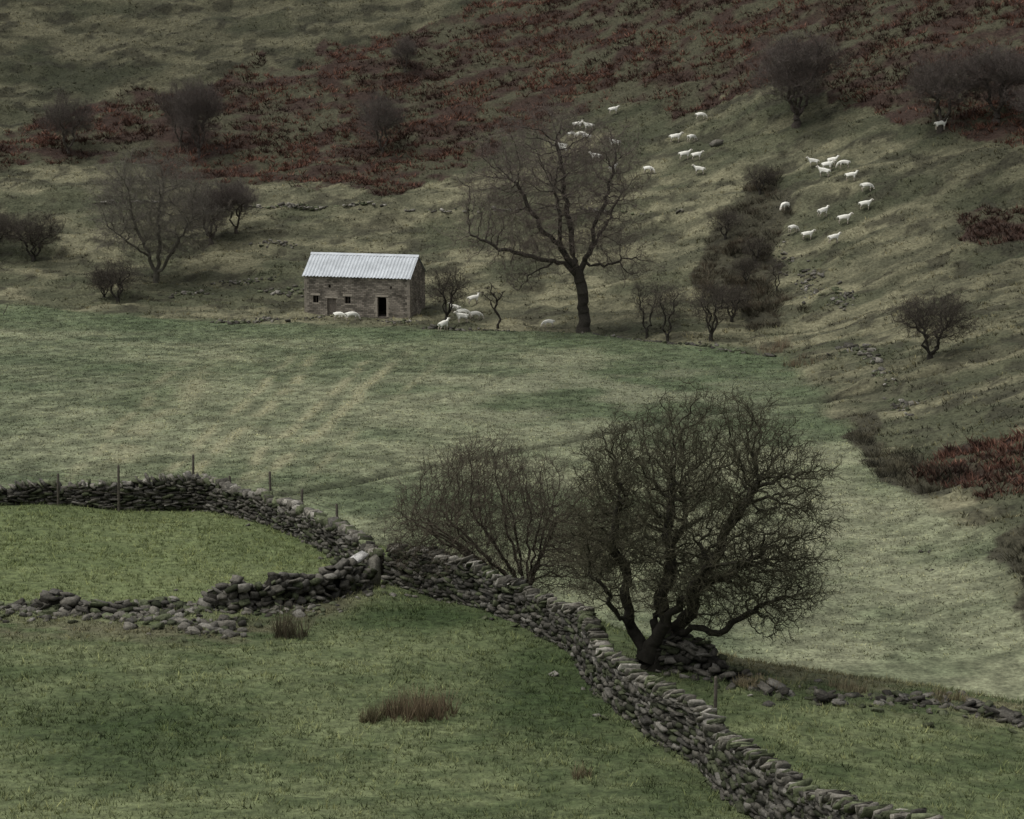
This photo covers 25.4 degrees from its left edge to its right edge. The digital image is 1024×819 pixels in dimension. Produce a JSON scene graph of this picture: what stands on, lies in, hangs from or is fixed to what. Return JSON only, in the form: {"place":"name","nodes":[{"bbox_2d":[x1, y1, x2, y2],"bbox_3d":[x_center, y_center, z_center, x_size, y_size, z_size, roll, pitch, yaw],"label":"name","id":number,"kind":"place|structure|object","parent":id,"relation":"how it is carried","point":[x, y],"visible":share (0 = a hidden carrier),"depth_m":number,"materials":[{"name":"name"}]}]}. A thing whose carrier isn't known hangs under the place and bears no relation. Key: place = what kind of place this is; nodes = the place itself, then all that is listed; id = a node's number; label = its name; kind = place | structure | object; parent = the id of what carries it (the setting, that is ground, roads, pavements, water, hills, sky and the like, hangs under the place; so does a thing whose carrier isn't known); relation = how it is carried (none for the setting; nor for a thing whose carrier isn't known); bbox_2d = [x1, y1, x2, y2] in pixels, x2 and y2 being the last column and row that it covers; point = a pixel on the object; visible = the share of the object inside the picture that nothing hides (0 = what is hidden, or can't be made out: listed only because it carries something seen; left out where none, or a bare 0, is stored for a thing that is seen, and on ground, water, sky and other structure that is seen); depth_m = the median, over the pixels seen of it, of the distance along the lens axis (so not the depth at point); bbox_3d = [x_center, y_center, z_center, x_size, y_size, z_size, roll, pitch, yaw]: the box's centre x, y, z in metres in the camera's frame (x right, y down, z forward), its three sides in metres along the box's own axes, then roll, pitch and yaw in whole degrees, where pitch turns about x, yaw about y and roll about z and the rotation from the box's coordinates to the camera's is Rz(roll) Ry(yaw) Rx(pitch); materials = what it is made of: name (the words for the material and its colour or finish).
{"place":"outdoors","nodes":[
{"label":"outdoors","id":0,"kind":"place"},
{"bbox_2d":[0,0,1023,818],"bbox_3d":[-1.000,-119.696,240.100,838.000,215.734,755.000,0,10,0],"label":"grass ground","id":1,"kind":"structure","parent":0,"point":[980,670],"depth_m":194.51,"materials":[{"name":"green plant"}]},
{"bbox_2d":[0,205,22,245],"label":"hawthorn tree","id":2,"kind":"object","parent":1,"relation":"on","point":[4,226],"visible":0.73,"depth_m":255.94,"materials":[{"name":"brown plant"}]},
{"bbox_2d":[0,205,67,261],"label":"hawthorn tree","id":3,"kind":"object","parent":1,"relation":"on","point":[33,232],"visible":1,"depth_m":254.41,"materials":[{"name":"brown plant"}]},
{"bbox_2d":[36,88,97,153],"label":"bare tree","id":4,"kind":"object","parent":1,"relation":"on","point":[63,113],"visible":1,"depth_m":282.28,"materials":[{"name":"brown plant"}]},
{"bbox_2d":[83,265,122,296],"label":"hawthorn tree","id":5,"kind":"object","parent":1,"relation":"on","point":[104,289],"visible":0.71,"depth_m":241.87,"materials":[{"name":"brown plant"}]},
{"bbox_2d":[83,253,148,303],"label":"hawthorn tree","id":6,"kind":"object","parent":1,"relation":"on","point":[120,284],"visible":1,"depth_m":239.96,"materials":[{"name":"brown plant"}]},
{"bbox_2d":[79,136,233,282],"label":"bare tree","id":7,"kind":"object","parent":1,"relation":"on","point":[162,191],"visible":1,"depth_m":245.17,"materials":[{"name":"brown plant"}]},
{"bbox_2d":[0,455,337,516],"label":"fence","id":8,"kind":"object","parent":1,"relation":"on","point":[118,477],"visible":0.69,"depth_m":92.80,"materials":[{"name":"brown wood"}]},
{"bbox_2d":[2,604,346,642],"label":"fallen stones","id":9,"kind":"object","parent":1,"relation":"on","point":[225,625],"visible":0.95,"depth_m":72.52,"materials":[{"name":"grey stone"}]},
{"bbox_2d":[152,79,198,147],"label":"bare tree","id":10,"kind":"object","parent":1,"relation":"on","point":[166,109],"visible":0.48,"depth_m":283.36,"materials":[{"name":"brown plant"}]},
{"bbox_2d":[0,471,386,575],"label":"drystone wall","id":11,"kind":"structure","parent":1,"relation":"on","point":[321,531],"depth_m":92.92,"materials":[{"name":"grey stone"}]},
{"bbox_2d":[164,72,226,157],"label":"bare tree","id":12,"kind":"object","parent":1,"relation":"on","point":[201,98],"visible":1,"depth_m":279.63,"materials":[{"name":"brown plant"}]},
{"bbox_2d":[0,556,396,626],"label":"ruined wall","id":13,"kind":"structure","parent":1,"relation":"on","point":[338,578],"depth_m":74.43,"materials":[{"name":"grey stone"}]},
{"bbox_2d":[350,550,368,565],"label":"pale slab","id":14,"kind":"structure","parent":13,"relation":"on","point":[359,556],"depth_m":77.73,"materials":[{"name":"white stone"}]},
{"bbox_2d":[168,177,252,245],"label":"bare tree","id":15,"kind":"object","parent":1,"relation":"on","point":[216,202],"visible":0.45,"depth_m":256.85,"materials":[{"name":"brown plant"}]},
{"bbox_2d":[210,175,265,233],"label":"bare tree","id":16,"kind":"object","parent":1,"relation":"on","point":[247,197],"visible":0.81,"depth_m":258.79,"materials":[{"name":"brown plant"}]},
{"bbox_2d":[158,239,417,324],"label":"fallen stones","id":17,"kind":"object","parent":1,"relation":"on","point":[278,291],"visible":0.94,"depth_m":243.71,"materials":[{"name":"grey stone"}]},
{"bbox_2d":[267,597,317,639],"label":"rush clump","id":18,"kind":"object","parent":1,"relation":"on","point":[278,631],"visible":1,"depth_m":70.85,"materials":[{"name":"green plant"}]},
{"bbox_2d":[333,312,346,319],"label":"sheep","id":19,"kind":"object","parent":1,"relation":"on","point":[336,314],"visible":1,"depth_m":229.36},
{"bbox_2d":[344,311,360,320],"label":"sheep","id":20,"kind":"object","parent":1,"relation":"on","point":[351,313],"visible":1,"depth_m":228.84},
{"bbox_2d":[302,252,426,318],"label":"stone barn","id":21,"kind":"structure","parent":1,"relation":"on","point":[363,284],"depth_m":233.11,"materials":[{"name":"grey stone"}]},
{"bbox_2d":[328,299,335,314],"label":"plank door","id":22,"kind":"structure","parent":21,"relation":"in","point":[331,302],"depth_m":233.76,"materials":[{"name":"brown wood"}]},
{"bbox_2d":[351,697,386,723],"bbox_3d":[-3.767,8.023,60.883,1.154,0.760,0.890,8,13,39],"label":"rush clump","id":23,"kind":"object","parent":1,"relation":"on","point":[372,717],"visible":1,"depth_m":60.83,"materials":[{"name":"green plant"}]},
{"bbox_2d":[366,553,380,585],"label":"stone gatepost","id":24,"kind":"object","parent":1,"relation":"on","point":[373,561],"visible":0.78,"depth_m":77.81,"materials":[{"name":"grey stone"}]},
{"bbox_2d":[352,84,408,155],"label":"bare tree","id":25,"kind":"object","parent":1,"relation":"on","point":[386,115],"visible":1,"depth_m":278.61,"materials":[{"name":"brown plant"}]},
{"bbox_2d":[94,199,688,217],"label":"terrace wall","id":26,"kind":"structure","parent":1,"relation":"on","point":[288,204],"depth_m":265.39,"materials":[{"name":"grey stone"}]},
{"bbox_2d":[389,33,418,72],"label":"bare tree","id":27,"kind":"object","parent":1,"relation":"on","point":[402,48],"visible":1,"depth_m":296.75,"materials":[{"name":"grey plant"}]},
{"bbox_2d":[377,676,464,722],"bbox_3d":[-2.378,7.766,61.212,2.644,1.222,2.324,0,10,0],"label":"rush clump","id":28,"kind":"object","parent":1,"relation":"on","point":[421,707],"visible":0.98,"depth_m":61.16,"materials":[{"name":"brown plant"}]},
{"bbox_2d":[438,317,449,330],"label":"sheep","id":29,"kind":"object","parent":1,"relation":"on","point":[444,323],"visible":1,"depth_m":222.23},
{"bbox_2d":[424,261,472,319],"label":"hawthorn tree","id":30,"kind":"object","parent":1,"relation":"on","point":[444,285],"visible":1,"depth_m":229.61,"materials":[{"name":"brown plant"}]},
{"bbox_2d":[448,302,460,312],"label":"sheep","id":31,"kind":"object","parent":1,"relation":"on","point":[459,307],"visible":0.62,"depth_m":235.39},
{"bbox_2d":[453,311,468,322],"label":"sheep","id":32,"kind":"object","parent":1,"relation":"on","point":[461,315],"visible":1,"depth_m":227.76},
{"bbox_2d":[456,309,471,316],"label":"sheep","id":33,"kind":"object","parent":1,"relation":"on","point":[466,311],"visible":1,"depth_m":229.30},
{"bbox_2d":[467,293,478,303],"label":"sheep","id":34,"kind":"object","parent":1,"relation":"on","point":[472,297],"visible":1,"depth_m":237.02},
{"bbox_2d":[468,311,483,318],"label":"sheep","id":35,"kind":"object","parent":1,"relation":"on","point":[479,314],"visible":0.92,"depth_m":230.78},
{"bbox_2d":[481,282,504,328],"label":"crooked thorn","id":36,"kind":"object","parent":1,"relation":"on","point":[494,309],"visible":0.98,"depth_m":225.90,"materials":[{"name":"brown plant"}]},
{"bbox_2d":[363,415,652,605],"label":"hawthorn bush","id":37,"kind":"object","parent":1,"relation":"on","point":[465,551],"visible":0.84,"depth_m":76.89,"materials":[{"name":"brown plant"}]},
{"bbox_2d":[0,0,1023,498],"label":"bracken","id":38,"kind":"object","parent":1,"relation":"on","point":[980,444],"visible":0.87,"depth_m":282.66,"materials":[{"name":"brown plant"}]},
{"bbox_2d":[541,319,554,327],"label":"sheep","id":39,"kind":"object","parent":1,"relation":"on","point":[544,322],"visible":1,"depth_m":225.78},
{"bbox_2d":[428,89,670,332],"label":"ash tree","id":40,"kind":"object","parent":1,"relation":"on","point":[574,268],"visible":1,"depth_m":219.85,"materials":[{"name":"brown plant"}]},
{"bbox_2d":[569,759,592,780],"bbox_3d":[1.693,8.771,55.449,0.654,0.481,0.828,0,10,0],"label":"rush clump","id":41,"kind":"object","parent":1,"relation":"on","point":[578,775],"visible":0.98,"depth_m":55.44,"materials":[{"name":"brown plant"}]},
{"bbox_2d":[421,324,776,356],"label":"boundary wall","id":42,"kind":"structure","parent":1,"relation":"on","point":[431,326],"depth_m":215.71,"materials":[{"name":"grey stone"}]},
{"bbox_2d":[608,105,619,113],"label":"sheep","id":43,"kind":"object","parent":1,"relation":"on","point":[614,108],"visible":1,"depth_m":277.75},
{"bbox_2d":[626,279,670,338],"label":"hawthorn tree","id":44,"kind":"object","parent":1,"relation":"on","point":[642,309],"visible":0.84,"depth_m":219.04,"materials":[{"name":"brown plant"}]},
{"bbox_2d":[643,166,654,172],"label":"sheep","id":45,"kind":"object","parent":1,"relation":"on","point":[645,168],"visible":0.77,"depth_m":262.85},
{"bbox_2d":[381,543,943,818],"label":"drystone wall","id":46,"kind":"structure","parent":1,"relation":"on","point":[747,776],"depth_m":59.88,"materials":[{"name":"grey stone"}]},
{"bbox_2d":[643,280,689,340],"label":"hawthorn tree","id":47,"kind":"object","parent":1,"relation":"on","point":[660,302],"visible":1,"depth_m":216.06,"materials":[{"name":"brown plant"}]},
{"bbox_2d":[669,132,683,141],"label":"sheep","id":48,"kind":"object","parent":1,"relation":"on","point":[677,135],"visible":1,"depth_m":268.05},
{"bbox_2d":[678,149,692,159],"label":"sheep","id":49,"kind":"object","parent":1,"relation":"on","point":[685,152],"visible":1,"depth_m":263.15},
{"bbox_2d":[687,134,697,141],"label":"sheep","id":50,"kind":"object","parent":1,"relation":"on","point":[693,136],"visible":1,"depth_m":266.79},
{"bbox_2d":[539,376,852,671],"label":"hawthorn tree","id":51,"kind":"object","parent":1,"relation":"on","point":[696,585],"visible":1,"depth_m":65.65,"materials":[{"name":"brown plant"}]},
{"bbox_2d":[691,150,703,159],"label":"sheep","id":52,"kind":"object","parent":1,"relation":"on","point":[697,153],"visible":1,"depth_m":261.86},
{"bbox_2d":[692,164,705,173],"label":"sheep","id":53,"kind":"object","parent":1,"relation":"on","point":[698,167],"visible":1,"depth_m":258.79},
{"bbox_2d":[695,112,707,118],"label":"sheep","id":54,"kind":"object","parent":1,"relation":"on","point":[700,114],"visible":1,"depth_m":270.62},
{"bbox_2d":[682,280,743,341],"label":"hawthorn tree","id":55,"kind":"object","parent":1,"relation":"on","point":[709,312],"visible":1,"depth_m":214.29,"materials":[{"name":"brown plant"}]},
{"bbox_2d":[714,676,717,714],"bbox_3d":[5.302,7.952,59.346,0.095,2.050,0.097,0,10,0],"label":"fence post","id":56,"kind":"object","parent":1,"relation":"on","point":[715,689],"visible":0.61,"depth_m":59.20,"materials":[{"name":"brown wood"}]},
{"bbox_2d":[709,139,723,146],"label":"boulder","id":57,"kind":"object","parent":1,"relation":"on","point":[716,142],"visible":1,"depth_m":264.01,"materials":[{"name":"grey stone"}]},
{"bbox_2d":[704,208,748,239],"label":"hawthorn bush","id":58,"kind":"object","parent":1,"relation":"on","point":[732,219],"visible":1,"depth_m":243.33,"materials":[{"name":"brown plant"}]},
{"bbox_2d":[710,281,756,321],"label":"hawthorn bush","id":59,"kind":"object","parent":1,"relation":"on","point":[738,299],"visible":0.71,"depth_m":222.17,"materials":[{"name":"brown plant"}]},
{"bbox_2d":[730,255,761,283],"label":"hawthorn bush","id":60,"kind":"object","parent":1,"relation":"on","point":[743,264],"visible":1,"depth_m":230.88,"materials":[{"name":"brown plant"}]},
{"bbox_2d":[681,165,814,330],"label":"gorse thicket","id":61,"kind":"object","parent":1,"relation":"on","point":[762,307],"visible":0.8,"depth_m":236.49,"materials":[{"name":"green plant"}]},
{"bbox_2d":[737,233,775,263],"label":"hawthorn bush","id":62,"kind":"object","parent":1,"relation":"on","point":[758,248],"visible":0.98,"depth_m":236.36,"materials":[{"name":"brown plant"}]},
{"bbox_2d":[733,669,784,688],"bbox_3d":[6.974,7.675,64.847,1.555,0.566,1.155,0,10,0],"label":"rush clump","id":63,"kind":"object","parent":1,"relation":"on","point":[746,681],"visible":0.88,"depth_m":64.71,"materials":[{"name":"brown plant"}]},
{"bbox_2d":[741,162,783,194],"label":"hawthorn bush","id":64,"kind":"object","parent":1,"relation":"on","point":[756,182],"visible":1,"depth_m":249.38,"materials":[{"name":"brown plant"}]},
{"bbox_2d":[757,333,793,353],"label":"rush clump","id":65,"kind":"object","parent":1,"relation":"on","point":[775,347],"visible":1,"depth_m":209.62,"materials":[{"name":"brown plant"}]},
{"bbox_2d":[765,256,792,291],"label":"hawthorn tree","id":66,"kind":"object","parent":1,"relation":"on","point":[778,265],"visible":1,"depth_m":228.15,"materials":[{"name":"brown plant"}]},
{"bbox_2d":[779,202,789,210],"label":"sheep","id":67,"kind":"object","parent":1,"relation":"on","point":[784,204],"visible":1,"depth_m":242.96},
{"bbox_2d":[788,225,799,232],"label":"sheep","id":68,"kind":"object","parent":1,"relation":"on","point":[791,227],"visible":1,"depth_m":239.24},
{"bbox_2d":[743,25,862,127],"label":"bare tree","id":69,"kind":"object","parent":1,"relation":"on","point":[798,59],"visible":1,"depth_m":259.07,"materials":[{"name":"brown plant"}]},
{"bbox_2d":[780,354,826,366],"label":"rush clump","id":70,"kind":"object","parent":1,"relation":"on","point":[796,362],"visible":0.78,"depth_m":201.60,"materials":[{"name":"brown plant"}]},
{"bbox_2d":[801,229,815,239],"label":"sheep","id":71,"kind":"object","parent":1,"relation":"on","point":[810,233],"visible":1,"depth_m":237.53},
{"bbox_2d":[806,157,819,166],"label":"sheep","id":72,"kind":"object","parent":1,"relation":"on","point":[813,160],"visible":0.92,"depth_m":251.37},
{"bbox_2d":[817,205,829,216],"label":"sheep","id":73,"kind":"object","parent":1,"relation":"on","point":[824,210],"visible":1,"depth_m":239.94},
{"bbox_2d":[816,166,830,176],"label":"sheep","id":74,"kind":"object","parent":1,"relation":"on","point":[821,170],"visible":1,"depth_m":247.13},
{"bbox_2d":[821,159,835,170],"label":"sheep","id":75,"kind":"object","parent":1,"relation":"on","point":[827,163],"visible":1,"depth_m":248.38},
{"bbox_2d":[827,155,839,165],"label":"sheep","id":76,"kind":"object","parent":1,"relation":"on","point":[832,158],"visible":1,"depth_m":249.42},
{"bbox_2d":[827,232,841,242],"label":"sheep","id":77,"kind":"object","parent":1,"relation":"on","point":[833,236],"visible":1,"depth_m":233.81},
{"bbox_2d":[655,633,1023,733],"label":"ruined wall","id":78,"kind":"structure","parent":1,"relation":"on","point":[688,652],"depth_m":64.81,"materials":[{"name":"grey stone"}]},
{"bbox_2d":[836,160,850,167],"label":"sheep","id":79,"kind":"object","parent":1,"relation":"on","point":[841,162],"visible":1,"depth_m":247.60},
{"bbox_2d":[837,212,853,223],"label":"sheep","id":80,"kind":"object","parent":1,"relation":"on","point":[845,216],"visible":1,"depth_m":237.31},
{"bbox_2d":[823,675,868,693],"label":"rush clump","id":81,"kind":"object","parent":1,"relation":"on","point":[852,686],"visible":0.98,"depth_m":65.28,"materials":[{"name":"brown plant"}]},
{"bbox_2d":[774,234,918,419],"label":"fallen stones","id":82,"kind":"object","parent":1,"relation":"on","point":[852,347],"visible":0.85,"depth_m":203.94,"materials":[{"name":"grey stone"}]},
{"bbox_2d":[844,170,858,180],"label":"sheep","id":83,"kind":"object","parent":1,"relation":"on","point":[851,174],"visible":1,"depth_m":243.83},
{"bbox_2d":[858,199,873,209],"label":"sheep","id":84,"kind":"object","parent":1,"relation":"on","point":[865,202],"visible":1,"depth_m":238.67},
{"bbox_2d":[860,182,874,191],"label":"sheep","id":85,"kind":"object","parent":1,"relation":"on","point":[866,184],"visible":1,"depth_m":241.53},
{"bbox_2d":[825,514,934,570],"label":"molehills","id":86,"kind":"object","parent":1,"relation":"on","point":[919,551],"visible":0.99,"depth_m":132.50,"materials":[{"name":"brown soil"}]},
{"bbox_2d":[840,408,974,495],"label":"gorse thicket","id":87,"kind":"object","parent":1,"relation":"on","point":[899,466],"visible":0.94,"depth_m":155.65,"materials":[{"name":"foliage"},{"name":"twigs"}]},
{"bbox_2d":[879,282,982,359],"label":"hawthorn tree","id":88,"kind":"object","parent":1,"relation":"on","point":[919,320],"visible":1,"depth_m":185.30,"materials":[{"name":"brown plant"}]},
{"bbox_2d":[934,118,947,129],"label":"sheep","id":89,"kind":"object","parent":1,"relation":"on","point":[941,122],"visible":1,"depth_m":248.62},
{"bbox_2d":[892,42,996,133],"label":"bare tree","id":90,"kind":"object","parent":1,"relation":"on","point":[937,84],"visible":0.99,"depth_m":247.13,"materials":[{"name":"brown plant"}]},
{"bbox_2d":[928,684,973,702],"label":"rush clump","id":91,"kind":"object","parent":1,"relation":"on","point":[956,698],"visible":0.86,"depth_m":65.13,"materials":[{"name":"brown plant"}]},
{"bbox_2d":[944,39,1023,122],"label":"bare tree","id":92,"kind":"object","parent":1,"relation":"on","point":[1014,73],"visible":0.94,"depth_m":246.36,"materials":[{"name":"brown plant"}]},
{"bbox_2d":[996,82,1023,119],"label":"bare tree","id":93,"kind":"object","parent":1,"relation":"on","point":[1017,101],"visible":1,"depth_m":241.20,"materials":[{"name":"brown plant"}]},
{"bbox_2d":[997,522,1023,607],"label":"gorse thicket","id":94,"kind":"object","parent":1,"relation":"on","point":[1021,546],"visible":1,"depth_m":127.34,"materials":[{"name":"brown plant"}]}
]}

